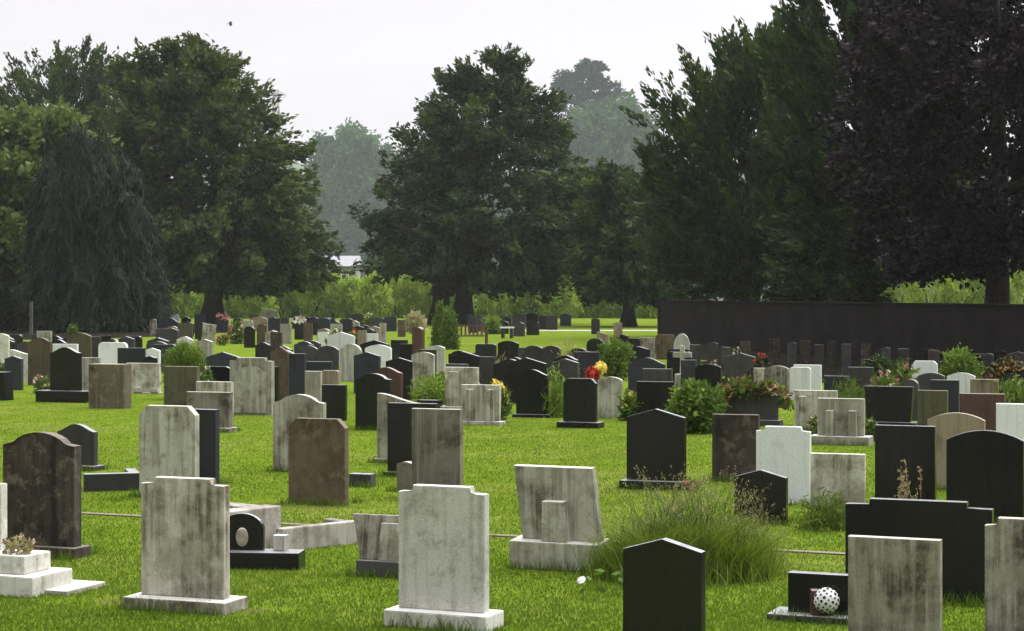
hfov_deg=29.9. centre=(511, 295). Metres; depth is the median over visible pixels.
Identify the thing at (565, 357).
headstone
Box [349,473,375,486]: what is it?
headstone
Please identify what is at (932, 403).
headstone
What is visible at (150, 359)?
headstone
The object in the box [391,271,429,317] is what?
hedge conifer
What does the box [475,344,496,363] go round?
headstone
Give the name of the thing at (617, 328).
headstone
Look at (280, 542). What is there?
flower vase
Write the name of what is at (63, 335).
bare earth
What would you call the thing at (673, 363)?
headstone
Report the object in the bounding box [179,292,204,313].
hedge conifer
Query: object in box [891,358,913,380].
shrub
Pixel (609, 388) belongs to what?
headstone
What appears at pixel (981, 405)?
headstone
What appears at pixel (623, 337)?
headstone
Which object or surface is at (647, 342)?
headstone
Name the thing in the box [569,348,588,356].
headstone
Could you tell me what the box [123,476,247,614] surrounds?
headstone
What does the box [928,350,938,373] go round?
headstone
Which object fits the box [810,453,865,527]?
headstone
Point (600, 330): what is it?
path
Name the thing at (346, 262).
building
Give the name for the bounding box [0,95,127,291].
broadleaf tree
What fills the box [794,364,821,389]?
headstone
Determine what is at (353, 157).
tree
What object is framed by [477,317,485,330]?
headstone
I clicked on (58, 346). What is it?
headstone
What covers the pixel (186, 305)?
hedge conifer
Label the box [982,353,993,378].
headstone
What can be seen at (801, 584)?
headstone
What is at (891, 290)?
hedge conifer
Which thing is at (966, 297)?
hedge conifer
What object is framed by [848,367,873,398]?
headstone
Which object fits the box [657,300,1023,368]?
brick wall
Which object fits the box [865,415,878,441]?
flower bunch
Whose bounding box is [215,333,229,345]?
flower bunch
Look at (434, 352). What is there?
headstone
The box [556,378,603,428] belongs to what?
headstone
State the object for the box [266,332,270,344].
headstone
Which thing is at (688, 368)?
headstone
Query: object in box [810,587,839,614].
spotted ball
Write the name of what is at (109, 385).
headstone
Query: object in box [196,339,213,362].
headstone
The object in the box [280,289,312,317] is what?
hedge conifer
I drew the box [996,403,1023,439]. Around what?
headstone
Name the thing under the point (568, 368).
headstone
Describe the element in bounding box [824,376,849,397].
headstone
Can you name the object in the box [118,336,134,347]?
headstone
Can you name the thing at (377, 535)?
headstone
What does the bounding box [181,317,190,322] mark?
headstone
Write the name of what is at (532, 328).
headstone
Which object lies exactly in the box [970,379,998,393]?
headstone
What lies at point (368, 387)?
headstone
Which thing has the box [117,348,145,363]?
headstone
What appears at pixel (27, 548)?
flower bunch
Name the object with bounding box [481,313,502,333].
leafy plant
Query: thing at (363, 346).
headstone
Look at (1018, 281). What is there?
hedge conifer
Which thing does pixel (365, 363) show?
headstone
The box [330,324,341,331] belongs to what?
headstone
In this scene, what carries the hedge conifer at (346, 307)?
on the ground at (540, 340)
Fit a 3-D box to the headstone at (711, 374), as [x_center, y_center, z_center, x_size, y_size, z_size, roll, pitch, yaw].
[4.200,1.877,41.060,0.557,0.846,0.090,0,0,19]
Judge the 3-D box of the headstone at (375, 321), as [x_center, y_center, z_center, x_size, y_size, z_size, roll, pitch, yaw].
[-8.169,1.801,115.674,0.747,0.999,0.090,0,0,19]
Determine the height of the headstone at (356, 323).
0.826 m
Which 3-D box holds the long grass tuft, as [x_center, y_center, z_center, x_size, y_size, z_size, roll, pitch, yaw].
[1.391,1.769,15.391,2.100,0.910,2.096,0,0,0]
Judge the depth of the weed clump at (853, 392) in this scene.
32.70 m
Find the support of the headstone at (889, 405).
on the ground at (540, 340)
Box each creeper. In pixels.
[715,373,793,411]
[985,354,1023,380]
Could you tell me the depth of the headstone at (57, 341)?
62.07 m
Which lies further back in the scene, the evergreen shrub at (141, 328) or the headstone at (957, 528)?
the evergreen shrub at (141, 328)
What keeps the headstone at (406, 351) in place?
on the ground at (540, 340)
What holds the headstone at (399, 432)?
on the ground at (540, 340)
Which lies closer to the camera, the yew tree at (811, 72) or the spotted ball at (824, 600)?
the spotted ball at (824, 600)
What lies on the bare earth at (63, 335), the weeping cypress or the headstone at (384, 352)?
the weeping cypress
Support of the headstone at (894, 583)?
on the ground at (540, 340)
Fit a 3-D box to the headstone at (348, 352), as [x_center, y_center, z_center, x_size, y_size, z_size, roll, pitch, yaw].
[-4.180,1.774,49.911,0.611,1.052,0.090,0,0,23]
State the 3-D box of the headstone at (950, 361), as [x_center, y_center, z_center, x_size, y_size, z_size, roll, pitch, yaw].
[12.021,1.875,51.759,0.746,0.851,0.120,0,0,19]
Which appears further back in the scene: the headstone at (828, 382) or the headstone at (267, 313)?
the headstone at (267, 313)
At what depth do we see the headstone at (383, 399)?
25.64 m
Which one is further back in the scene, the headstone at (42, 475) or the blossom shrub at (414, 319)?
the blossom shrub at (414, 319)
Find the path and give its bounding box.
[525,330,656,330]
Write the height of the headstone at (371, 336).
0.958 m
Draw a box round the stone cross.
[673,345,691,386]
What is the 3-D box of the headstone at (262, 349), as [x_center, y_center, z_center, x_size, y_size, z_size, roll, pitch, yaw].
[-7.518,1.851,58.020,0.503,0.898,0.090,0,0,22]
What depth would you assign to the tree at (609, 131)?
430.81 m
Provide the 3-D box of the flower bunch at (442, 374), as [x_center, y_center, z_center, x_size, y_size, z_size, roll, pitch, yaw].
[-1.447,1.906,39.155,0.557,0.807,0.570,0,0,-32]
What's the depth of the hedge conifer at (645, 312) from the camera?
188.37 m
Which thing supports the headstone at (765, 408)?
on the ground at (540, 340)
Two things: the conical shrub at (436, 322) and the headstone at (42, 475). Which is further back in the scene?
the conical shrub at (436, 322)
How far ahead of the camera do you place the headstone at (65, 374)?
40.13 m
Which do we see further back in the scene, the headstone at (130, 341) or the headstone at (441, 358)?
the headstone at (130, 341)
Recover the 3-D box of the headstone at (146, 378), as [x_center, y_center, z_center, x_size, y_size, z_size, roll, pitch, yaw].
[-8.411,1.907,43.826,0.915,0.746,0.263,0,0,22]
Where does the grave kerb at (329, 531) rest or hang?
on the ground at (540, 340)
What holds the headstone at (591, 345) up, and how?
on the ground at (540, 340)
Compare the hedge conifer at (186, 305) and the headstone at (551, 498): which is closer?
the headstone at (551, 498)
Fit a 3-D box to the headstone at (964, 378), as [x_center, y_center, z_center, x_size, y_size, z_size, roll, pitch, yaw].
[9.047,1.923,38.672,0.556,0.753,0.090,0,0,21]
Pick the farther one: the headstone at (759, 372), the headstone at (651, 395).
the headstone at (759, 372)
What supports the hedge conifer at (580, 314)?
on the ground at (540, 340)
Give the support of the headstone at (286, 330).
on the ground at (540, 340)
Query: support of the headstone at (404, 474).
on the ground at (540, 340)
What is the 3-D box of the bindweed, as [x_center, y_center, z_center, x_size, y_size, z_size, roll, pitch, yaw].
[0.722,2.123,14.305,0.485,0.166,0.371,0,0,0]
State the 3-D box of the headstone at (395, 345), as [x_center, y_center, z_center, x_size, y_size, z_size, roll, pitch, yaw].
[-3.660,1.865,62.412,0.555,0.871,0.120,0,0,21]
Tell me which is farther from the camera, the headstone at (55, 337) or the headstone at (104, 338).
the headstone at (104, 338)
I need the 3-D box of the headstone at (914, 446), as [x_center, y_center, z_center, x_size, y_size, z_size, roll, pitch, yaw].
[4.031,1.814,19.664,0.615,0.973,0.090,0,0,23]
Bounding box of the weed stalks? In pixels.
[894,459,922,498]
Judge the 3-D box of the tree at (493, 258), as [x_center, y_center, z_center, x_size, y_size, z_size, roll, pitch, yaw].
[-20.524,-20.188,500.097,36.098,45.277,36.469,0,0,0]
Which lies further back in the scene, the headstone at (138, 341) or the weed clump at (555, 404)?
the headstone at (138, 341)
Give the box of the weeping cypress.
[13,118,182,332]
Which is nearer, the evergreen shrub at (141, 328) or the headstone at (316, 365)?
the headstone at (316, 365)
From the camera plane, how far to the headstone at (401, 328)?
104.04 m
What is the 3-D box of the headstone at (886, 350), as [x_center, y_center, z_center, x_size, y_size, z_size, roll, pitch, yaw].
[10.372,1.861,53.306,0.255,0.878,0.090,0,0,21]
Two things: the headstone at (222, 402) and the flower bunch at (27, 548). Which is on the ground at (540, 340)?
the headstone at (222, 402)
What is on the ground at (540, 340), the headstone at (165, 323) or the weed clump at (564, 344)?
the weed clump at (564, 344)
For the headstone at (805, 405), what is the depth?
31.76 m
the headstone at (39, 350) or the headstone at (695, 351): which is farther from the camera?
the headstone at (695, 351)
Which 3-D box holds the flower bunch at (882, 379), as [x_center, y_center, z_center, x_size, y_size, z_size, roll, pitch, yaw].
[7.279,1.800,37.488,0.831,0.980,0.759,0,0,-20]
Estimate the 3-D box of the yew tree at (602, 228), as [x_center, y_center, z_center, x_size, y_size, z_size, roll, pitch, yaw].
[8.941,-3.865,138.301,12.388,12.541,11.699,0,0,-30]
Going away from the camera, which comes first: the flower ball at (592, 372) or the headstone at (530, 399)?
the headstone at (530, 399)
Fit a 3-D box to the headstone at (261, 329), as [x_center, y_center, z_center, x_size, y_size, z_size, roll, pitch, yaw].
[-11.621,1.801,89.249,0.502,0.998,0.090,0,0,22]
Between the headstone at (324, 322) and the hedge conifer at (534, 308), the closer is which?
the headstone at (324, 322)
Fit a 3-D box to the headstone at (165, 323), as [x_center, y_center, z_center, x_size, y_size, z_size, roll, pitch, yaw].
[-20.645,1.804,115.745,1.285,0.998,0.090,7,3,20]
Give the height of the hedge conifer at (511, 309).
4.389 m
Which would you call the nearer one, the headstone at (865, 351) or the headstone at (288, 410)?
the headstone at (288, 410)
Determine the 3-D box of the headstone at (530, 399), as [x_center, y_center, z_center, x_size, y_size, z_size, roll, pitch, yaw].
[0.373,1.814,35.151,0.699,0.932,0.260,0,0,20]
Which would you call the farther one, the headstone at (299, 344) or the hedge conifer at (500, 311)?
the hedge conifer at (500, 311)
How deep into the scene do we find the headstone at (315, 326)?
108.65 m
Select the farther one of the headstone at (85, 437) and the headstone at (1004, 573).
the headstone at (85, 437)
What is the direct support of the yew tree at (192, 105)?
on the ground at (540, 340)
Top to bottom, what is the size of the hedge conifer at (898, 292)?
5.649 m
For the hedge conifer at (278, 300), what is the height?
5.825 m
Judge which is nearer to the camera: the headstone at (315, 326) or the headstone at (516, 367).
the headstone at (516, 367)
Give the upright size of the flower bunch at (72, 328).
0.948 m
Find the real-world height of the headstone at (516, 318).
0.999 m
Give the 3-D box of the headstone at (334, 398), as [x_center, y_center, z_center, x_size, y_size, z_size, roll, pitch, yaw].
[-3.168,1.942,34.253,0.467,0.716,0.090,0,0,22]
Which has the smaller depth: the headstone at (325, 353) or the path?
the headstone at (325, 353)
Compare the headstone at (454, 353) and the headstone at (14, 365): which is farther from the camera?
the headstone at (454, 353)
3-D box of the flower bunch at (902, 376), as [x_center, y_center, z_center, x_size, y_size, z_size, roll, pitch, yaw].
[7.776,1.802,38.028,0.845,1.047,0.778,0,0,0]
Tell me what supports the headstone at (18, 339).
on the ground at (540, 340)
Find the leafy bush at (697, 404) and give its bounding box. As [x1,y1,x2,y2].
[663,377,729,433]
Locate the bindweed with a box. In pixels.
[577,568,622,593]
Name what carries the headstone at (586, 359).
on the ground at (540, 340)
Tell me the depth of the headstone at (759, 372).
42.99 m
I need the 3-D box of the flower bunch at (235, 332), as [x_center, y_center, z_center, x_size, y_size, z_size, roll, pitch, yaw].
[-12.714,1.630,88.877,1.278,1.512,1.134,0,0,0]
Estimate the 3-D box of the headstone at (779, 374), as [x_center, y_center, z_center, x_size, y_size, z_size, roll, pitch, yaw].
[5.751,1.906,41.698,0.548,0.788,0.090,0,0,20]
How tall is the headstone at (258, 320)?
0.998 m
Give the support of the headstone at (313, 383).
on the ground at (540, 340)
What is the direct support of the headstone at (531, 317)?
on the ground at (540, 340)
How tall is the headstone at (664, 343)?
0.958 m
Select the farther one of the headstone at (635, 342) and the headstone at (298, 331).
the headstone at (298, 331)
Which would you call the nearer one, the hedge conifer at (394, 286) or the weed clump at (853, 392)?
the weed clump at (853, 392)
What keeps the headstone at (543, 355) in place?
on the ground at (540, 340)
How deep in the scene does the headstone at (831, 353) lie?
60.87 m
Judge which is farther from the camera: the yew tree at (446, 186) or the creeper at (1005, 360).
the yew tree at (446, 186)
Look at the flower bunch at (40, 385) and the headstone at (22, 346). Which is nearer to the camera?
the flower bunch at (40, 385)
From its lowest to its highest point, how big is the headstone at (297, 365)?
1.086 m
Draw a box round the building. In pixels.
[319,256,362,313]
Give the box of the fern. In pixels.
[993,374,1023,403]
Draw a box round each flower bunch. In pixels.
[0,358,4,371]
[0,533,37,559]
[32,374,49,393]
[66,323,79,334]
[200,366,215,380]
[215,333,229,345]
[216,312,229,320]
[227,318,244,343]
[290,315,305,323]
[324,328,338,344]
[347,328,357,344]
[362,312,373,325]
[426,370,444,393]
[488,379,513,420]
[616,387,643,420]
[682,477,699,489]
[710,359,726,384]
[732,346,747,354]
[747,353,771,380]
[805,415,817,434]
[863,363,900,404]
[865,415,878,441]
[890,361,920,385]
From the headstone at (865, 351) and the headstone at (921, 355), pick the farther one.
the headstone at (865, 351)
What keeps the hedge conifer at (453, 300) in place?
on the ground at (540, 340)
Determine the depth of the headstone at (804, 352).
60.88 m
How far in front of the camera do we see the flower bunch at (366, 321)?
120.94 m
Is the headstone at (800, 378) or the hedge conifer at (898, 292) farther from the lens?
the hedge conifer at (898, 292)
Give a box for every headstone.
[0,333,9,361]
[0,372,13,400]
[3,431,90,558]
[5,356,22,389]
[9,335,22,349]
[9,349,27,381]
[10,340,15,349]
[17,341,27,353]
[28,337,51,384]
[36,347,88,402]
[37,331,51,340]
[52,336,62,339]
[52,339,66,351]
[53,344,78,351]
[57,424,104,470]
[67,333,91,356]
[82,357,100,389]
[89,363,130,408]
[92,337,101,357]
[96,336,110,341]
[98,342,127,363]
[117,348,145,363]
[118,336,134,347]
[123,336,142,347]
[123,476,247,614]
[126,363,162,393]
[139,405,198,492]
[143,356,157,362]
[146,341,166,349]
[146,348,160,362]
[147,338,169,343]
[150,319,156,334]
[150,344,174,369]
[156,329,165,338]
[159,318,179,328]
[164,328,178,344]
[164,366,199,405]
[171,314,178,321]
[176,336,192,345]
[178,323,192,338]
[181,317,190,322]
[186,391,236,431]
[194,314,205,326]
[195,323,202,338]
[195,409,218,482]
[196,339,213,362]
[196,381,233,424]
[198,325,202,340]
[201,323,216,343]
[202,366,229,381]
[206,352,237,366]
[215,319,219,329]
[219,319,228,332]
[230,357,273,414]
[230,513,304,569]
[242,321,252,331]
[244,326,254,347]
[250,317,267,330]
[255,342,270,360]
[257,324,266,343]
[261,309,277,318]
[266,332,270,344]
[268,318,280,331]
[270,332,281,351]
[270,346,289,399]
[272,346,292,351]
[273,394,325,470]
[274,366,278,401]
[280,324,291,343]
[281,318,288,323]
[288,418,348,504]
[289,353,305,395]
[294,321,303,339]
[294,341,313,352]
[297,345,338,370]
[304,323,312,340]
[305,371,321,401]
[306,321,318,334]
[306,340,320,348]
[306,361,332,370]
[317,318,329,329]
[317,328,328,341]
[318,332,328,346]
[322,370,339,384]
[322,384,346,420]
[327,332,354,364]
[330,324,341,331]
[340,344,361,380]
[342,318,352,333]
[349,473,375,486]
[351,313,365,325]
[352,326,364,339]
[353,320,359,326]
[353,513,398,577]
[354,352,380,392]
[355,373,392,429]
[358,330,366,346]
[360,340,389,352]
[365,329,375,333]
[365,345,391,367]
[366,333,377,341]
[367,326,380,340]
[370,317,381,326]
[370,367,402,398]
[372,393,416,462]
[379,323,385,341]
[384,317,396,330]
[384,402,437,475]
[384,484,503,630]
[386,357,412,399]
[391,340,407,358]
[397,461,411,490]
[398,320,405,336]
[400,344,412,360]
[411,352,434,389]
[412,327,424,353]
[412,408,462,487]
[418,399,441,408]
[419,349,436,374]
[427,345,445,373]
[440,367,478,408]
[446,364,468,366]
[448,351,464,363]
[450,352,479,382]
[461,384,505,424]
[465,314,471,324]
[468,317,477,332]
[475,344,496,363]
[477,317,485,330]
[480,357,494,384]
[493,359,514,386]
[497,321,508,333]
[498,341,518,361]
[501,316,511,326]
[506,357,546,402]
[509,464,609,571]
[512,314,525,326]
[512,369,552,417]
[513,322,524,335]
[518,347,542,358]
[524,345,561,380]
[526,313,537,322]
[526,322,538,334]
[538,316,545,329]
[546,316,557,329]
[552,359,578,392]
[553,355,578,361]
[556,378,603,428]
[560,314,570,325]
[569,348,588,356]
[574,352,599,382]
[586,338,604,360]
[591,318,599,333]
[597,332,608,346]
[598,377,622,417]
[614,322,621,338]
[616,334,628,354]
[619,409,693,490]
[623,538,704,630]
[627,338,639,362]
[628,357,665,392]
[636,346,649,360]
[637,381,673,413]
[640,337,654,358]
[643,368,672,381]
[656,334,673,358]
[667,349,690,352]
[667,351,691,382]
[674,334,689,348]
[681,360,696,388]
[690,345,700,365]
[695,364,721,392]
[707,342,717,364]
[712,414,759,480]
[722,347,730,375]
[722,388,782,425]
[725,353,755,383]
[734,469,787,524]
[740,341,750,355]
[754,368,763,383]
[756,426,810,503]
[764,365,789,396]
[767,571,847,624]
[769,339,779,362]
[787,342,796,367]
[790,367,810,399]
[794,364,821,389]
[794,390,837,429]
[800,341,809,364]
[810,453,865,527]
[811,398,872,445]
[814,345,823,371]
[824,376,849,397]
[827,341,836,365]
[842,344,850,370]
[845,497,993,603]
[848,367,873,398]
[848,535,941,630]
[851,359,876,368]
[861,344,869,359]
[864,386,916,425]
[875,424,936,499]
[881,347,889,358]
[898,349,908,370]
[901,379,918,420]
[912,361,937,378]
[916,349,941,369]
[917,390,947,425]
[918,373,944,389]
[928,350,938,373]
[928,412,984,487]
[931,380,959,412]
[944,350,970,372]
[946,430,1023,522]
[947,373,975,392]
[960,393,1004,430]
[969,354,982,378]
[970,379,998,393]
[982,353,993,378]
[985,517,1023,630]
[989,350,1007,361]
[994,364,1017,398]
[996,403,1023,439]
[1007,352,1023,366]
[1011,369,1023,400]
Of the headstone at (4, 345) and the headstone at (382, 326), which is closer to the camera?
the headstone at (4, 345)
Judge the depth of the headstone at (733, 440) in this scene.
23.00 m
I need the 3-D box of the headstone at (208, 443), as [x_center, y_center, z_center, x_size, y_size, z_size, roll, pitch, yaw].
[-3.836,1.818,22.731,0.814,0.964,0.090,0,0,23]
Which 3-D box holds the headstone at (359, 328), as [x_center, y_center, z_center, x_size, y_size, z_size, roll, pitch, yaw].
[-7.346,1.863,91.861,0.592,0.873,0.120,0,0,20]
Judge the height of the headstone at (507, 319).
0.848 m
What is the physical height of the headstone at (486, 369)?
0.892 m
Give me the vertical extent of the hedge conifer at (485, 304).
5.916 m
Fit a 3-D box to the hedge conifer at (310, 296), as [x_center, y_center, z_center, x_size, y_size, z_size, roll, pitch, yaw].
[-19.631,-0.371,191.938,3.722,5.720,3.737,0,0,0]
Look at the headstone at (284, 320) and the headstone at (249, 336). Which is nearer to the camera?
the headstone at (249, 336)
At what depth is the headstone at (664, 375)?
39.21 m
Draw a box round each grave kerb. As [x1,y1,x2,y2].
[83,468,138,491]
[230,502,280,548]
[276,518,356,548]
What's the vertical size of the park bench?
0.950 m
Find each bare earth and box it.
[0,328,218,339]
[655,339,945,382]
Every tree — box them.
[0,33,169,289]
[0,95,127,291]
[86,30,353,324]
[297,117,415,282]
[347,42,589,323]
[398,139,498,275]
[489,166,534,266]
[534,88,664,281]
[553,156,697,326]
[618,13,877,301]
[744,0,1010,302]
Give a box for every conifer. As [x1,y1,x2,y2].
[167,284,201,317]
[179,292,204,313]
[222,294,241,318]
[235,294,284,318]
[270,289,300,317]
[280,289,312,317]
[296,282,333,317]
[315,273,347,317]
[332,270,363,317]
[350,271,398,318]
[387,277,407,317]
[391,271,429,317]
[416,281,452,317]
[450,292,477,317]
[472,288,500,317]
[490,291,509,317]
[502,291,538,317]
[519,290,552,315]
[535,275,584,318]
[548,57,624,119]
[570,277,598,317]
[584,289,621,317]
[601,300,639,317]
[620,302,656,318]
[878,268,897,302]
[886,281,924,302]
[903,276,962,302]
[937,272,984,303]
[962,256,1016,303]
[1010,261,1023,303]
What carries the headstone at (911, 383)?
on the ground at (540, 340)
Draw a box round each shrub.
[0,284,26,330]
[6,292,47,330]
[120,279,175,330]
[404,308,427,332]
[428,299,450,345]
[437,305,461,349]
[860,351,899,381]
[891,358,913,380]
[938,342,985,379]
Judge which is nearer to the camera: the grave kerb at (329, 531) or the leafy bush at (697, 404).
the grave kerb at (329, 531)
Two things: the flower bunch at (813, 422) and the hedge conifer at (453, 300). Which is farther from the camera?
the hedge conifer at (453, 300)
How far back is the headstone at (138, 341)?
68.62 m
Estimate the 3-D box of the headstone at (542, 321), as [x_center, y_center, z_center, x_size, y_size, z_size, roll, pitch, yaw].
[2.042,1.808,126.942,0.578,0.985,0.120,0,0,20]
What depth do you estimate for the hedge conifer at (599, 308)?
192.11 m
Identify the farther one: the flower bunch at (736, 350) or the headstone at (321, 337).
the headstone at (321, 337)
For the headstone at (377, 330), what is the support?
on the ground at (540, 340)
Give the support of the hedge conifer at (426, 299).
on the ground at (540, 340)
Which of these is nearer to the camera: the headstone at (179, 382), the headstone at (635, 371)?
the headstone at (179, 382)
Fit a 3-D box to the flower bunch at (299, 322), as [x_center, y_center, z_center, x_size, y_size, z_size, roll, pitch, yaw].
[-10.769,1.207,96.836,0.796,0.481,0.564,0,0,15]
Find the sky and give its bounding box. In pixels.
[0,0,1023,177]
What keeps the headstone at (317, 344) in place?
on the ground at (540, 340)
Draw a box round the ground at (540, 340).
[0,302,1017,630]
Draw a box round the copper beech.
[808,0,1023,303]
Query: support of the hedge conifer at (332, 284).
on the ground at (540, 340)
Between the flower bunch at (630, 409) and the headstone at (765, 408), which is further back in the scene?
the flower bunch at (630, 409)
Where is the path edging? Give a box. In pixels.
[81,512,844,554]
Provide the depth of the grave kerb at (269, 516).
16.90 m
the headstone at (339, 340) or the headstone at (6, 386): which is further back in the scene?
the headstone at (339, 340)
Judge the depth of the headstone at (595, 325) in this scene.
111.47 m
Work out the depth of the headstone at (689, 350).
53.37 m
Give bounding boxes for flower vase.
[273,534,288,550]
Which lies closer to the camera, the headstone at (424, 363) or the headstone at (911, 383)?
the headstone at (911, 383)
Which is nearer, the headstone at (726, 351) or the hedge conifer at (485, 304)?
the headstone at (726, 351)
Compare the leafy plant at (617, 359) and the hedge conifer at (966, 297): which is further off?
the hedge conifer at (966, 297)
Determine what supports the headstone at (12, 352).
on the ground at (540, 340)
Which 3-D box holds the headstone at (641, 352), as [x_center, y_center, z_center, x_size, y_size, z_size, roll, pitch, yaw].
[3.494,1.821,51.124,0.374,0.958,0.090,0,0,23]
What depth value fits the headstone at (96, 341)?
62.01 m
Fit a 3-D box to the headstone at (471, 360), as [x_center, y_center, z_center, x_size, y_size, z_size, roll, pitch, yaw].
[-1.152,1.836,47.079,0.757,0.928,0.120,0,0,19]
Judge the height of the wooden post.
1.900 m
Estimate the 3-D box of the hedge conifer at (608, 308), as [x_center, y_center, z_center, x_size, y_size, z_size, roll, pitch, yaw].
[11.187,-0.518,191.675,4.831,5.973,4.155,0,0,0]
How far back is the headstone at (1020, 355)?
49.42 m
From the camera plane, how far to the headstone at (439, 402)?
36.54 m
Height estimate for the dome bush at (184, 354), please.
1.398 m
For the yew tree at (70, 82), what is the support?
on the ground at (540, 340)
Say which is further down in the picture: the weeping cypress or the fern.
the fern
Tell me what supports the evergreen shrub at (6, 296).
on the bare earth at (63, 335)
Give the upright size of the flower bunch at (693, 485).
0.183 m
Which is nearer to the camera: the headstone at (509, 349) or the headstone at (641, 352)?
the headstone at (641, 352)
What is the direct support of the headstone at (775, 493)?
on the ground at (540, 340)
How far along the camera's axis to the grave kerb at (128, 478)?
21.84 m
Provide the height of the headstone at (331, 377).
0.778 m
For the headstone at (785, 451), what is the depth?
20.50 m
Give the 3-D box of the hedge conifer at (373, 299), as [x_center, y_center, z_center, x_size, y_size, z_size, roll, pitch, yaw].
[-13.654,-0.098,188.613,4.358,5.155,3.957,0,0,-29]
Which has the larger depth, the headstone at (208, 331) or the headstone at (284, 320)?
the headstone at (284, 320)
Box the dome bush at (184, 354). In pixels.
[160,336,211,388]
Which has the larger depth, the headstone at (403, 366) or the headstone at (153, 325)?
the headstone at (153, 325)
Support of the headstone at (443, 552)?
on the ground at (540, 340)
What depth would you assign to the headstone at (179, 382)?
38.16 m
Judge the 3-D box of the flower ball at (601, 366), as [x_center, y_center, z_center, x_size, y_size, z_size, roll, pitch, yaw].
[1.648,1.737,35.696,0.253,1.067,0.254,0,0,0]
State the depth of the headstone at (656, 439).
22.06 m
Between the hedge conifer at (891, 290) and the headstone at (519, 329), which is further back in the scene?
the hedge conifer at (891, 290)
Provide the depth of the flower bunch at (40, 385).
43.64 m
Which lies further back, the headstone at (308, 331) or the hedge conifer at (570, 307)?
the hedge conifer at (570, 307)
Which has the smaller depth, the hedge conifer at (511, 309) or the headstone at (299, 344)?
the headstone at (299, 344)
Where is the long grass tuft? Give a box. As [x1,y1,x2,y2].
[555,462,814,589]
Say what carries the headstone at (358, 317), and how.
on the ground at (540, 340)
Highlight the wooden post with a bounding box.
[29,302,32,334]
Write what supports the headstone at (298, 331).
on the ground at (540, 340)
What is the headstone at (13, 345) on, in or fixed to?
on the ground at (540, 340)
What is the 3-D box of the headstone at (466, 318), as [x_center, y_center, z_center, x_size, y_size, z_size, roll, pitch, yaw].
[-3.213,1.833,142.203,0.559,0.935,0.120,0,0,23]
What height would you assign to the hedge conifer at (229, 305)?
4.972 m
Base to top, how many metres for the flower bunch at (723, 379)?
0.886 m
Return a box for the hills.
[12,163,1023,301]
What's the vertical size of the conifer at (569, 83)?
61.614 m
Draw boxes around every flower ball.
[585,365,600,380]
[594,361,606,377]
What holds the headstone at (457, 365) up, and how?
on the ground at (540, 340)
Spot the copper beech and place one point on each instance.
(982, 220)
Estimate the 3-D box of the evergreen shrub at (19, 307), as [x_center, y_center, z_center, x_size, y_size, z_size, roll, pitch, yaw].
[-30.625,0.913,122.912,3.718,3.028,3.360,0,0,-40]
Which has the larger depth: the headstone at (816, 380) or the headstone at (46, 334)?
the headstone at (46, 334)
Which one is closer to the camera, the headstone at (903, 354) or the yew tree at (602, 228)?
the headstone at (903, 354)
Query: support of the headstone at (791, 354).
on the ground at (540, 340)
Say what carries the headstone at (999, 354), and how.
on the ground at (540, 340)
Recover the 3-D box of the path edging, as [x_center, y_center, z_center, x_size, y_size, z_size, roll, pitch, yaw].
[-0.896,2.263,18.076,8.424,0.114,0.100,0,0,23]
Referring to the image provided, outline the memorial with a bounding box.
[0,483,105,597]
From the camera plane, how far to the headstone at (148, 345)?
62.41 m
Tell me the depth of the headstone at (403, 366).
41.00 m
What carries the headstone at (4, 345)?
on the ground at (540, 340)
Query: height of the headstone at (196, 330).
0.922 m
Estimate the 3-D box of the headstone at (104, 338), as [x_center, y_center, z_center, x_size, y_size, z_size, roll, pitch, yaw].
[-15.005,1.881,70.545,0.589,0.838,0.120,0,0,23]
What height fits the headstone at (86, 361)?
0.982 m
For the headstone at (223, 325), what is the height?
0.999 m
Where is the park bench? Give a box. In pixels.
[456,325,487,343]
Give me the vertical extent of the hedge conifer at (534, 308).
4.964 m
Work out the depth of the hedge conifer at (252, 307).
187.85 m
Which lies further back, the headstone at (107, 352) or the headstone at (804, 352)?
the headstone at (804, 352)
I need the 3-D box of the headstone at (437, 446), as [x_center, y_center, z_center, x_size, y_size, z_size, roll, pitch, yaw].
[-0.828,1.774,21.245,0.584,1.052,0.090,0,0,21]
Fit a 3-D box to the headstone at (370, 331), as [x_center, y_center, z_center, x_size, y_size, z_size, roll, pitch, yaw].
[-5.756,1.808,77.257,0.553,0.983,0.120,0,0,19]
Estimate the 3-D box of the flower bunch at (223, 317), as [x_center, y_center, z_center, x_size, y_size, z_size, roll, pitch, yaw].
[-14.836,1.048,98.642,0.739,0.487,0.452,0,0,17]
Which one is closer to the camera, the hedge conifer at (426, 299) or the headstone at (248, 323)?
the headstone at (248, 323)
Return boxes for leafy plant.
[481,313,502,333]
[597,334,635,379]
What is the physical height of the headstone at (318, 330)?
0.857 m
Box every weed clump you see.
[407,368,444,405]
[540,362,565,417]
[550,334,585,377]
[789,484,853,531]
[817,372,868,417]
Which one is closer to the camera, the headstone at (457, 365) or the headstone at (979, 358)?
the headstone at (457, 365)
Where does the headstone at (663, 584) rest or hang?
on the ground at (540, 340)
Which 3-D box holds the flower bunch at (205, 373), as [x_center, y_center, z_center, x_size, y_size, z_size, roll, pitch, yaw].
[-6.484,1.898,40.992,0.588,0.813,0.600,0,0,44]
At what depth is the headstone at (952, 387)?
34.58 m

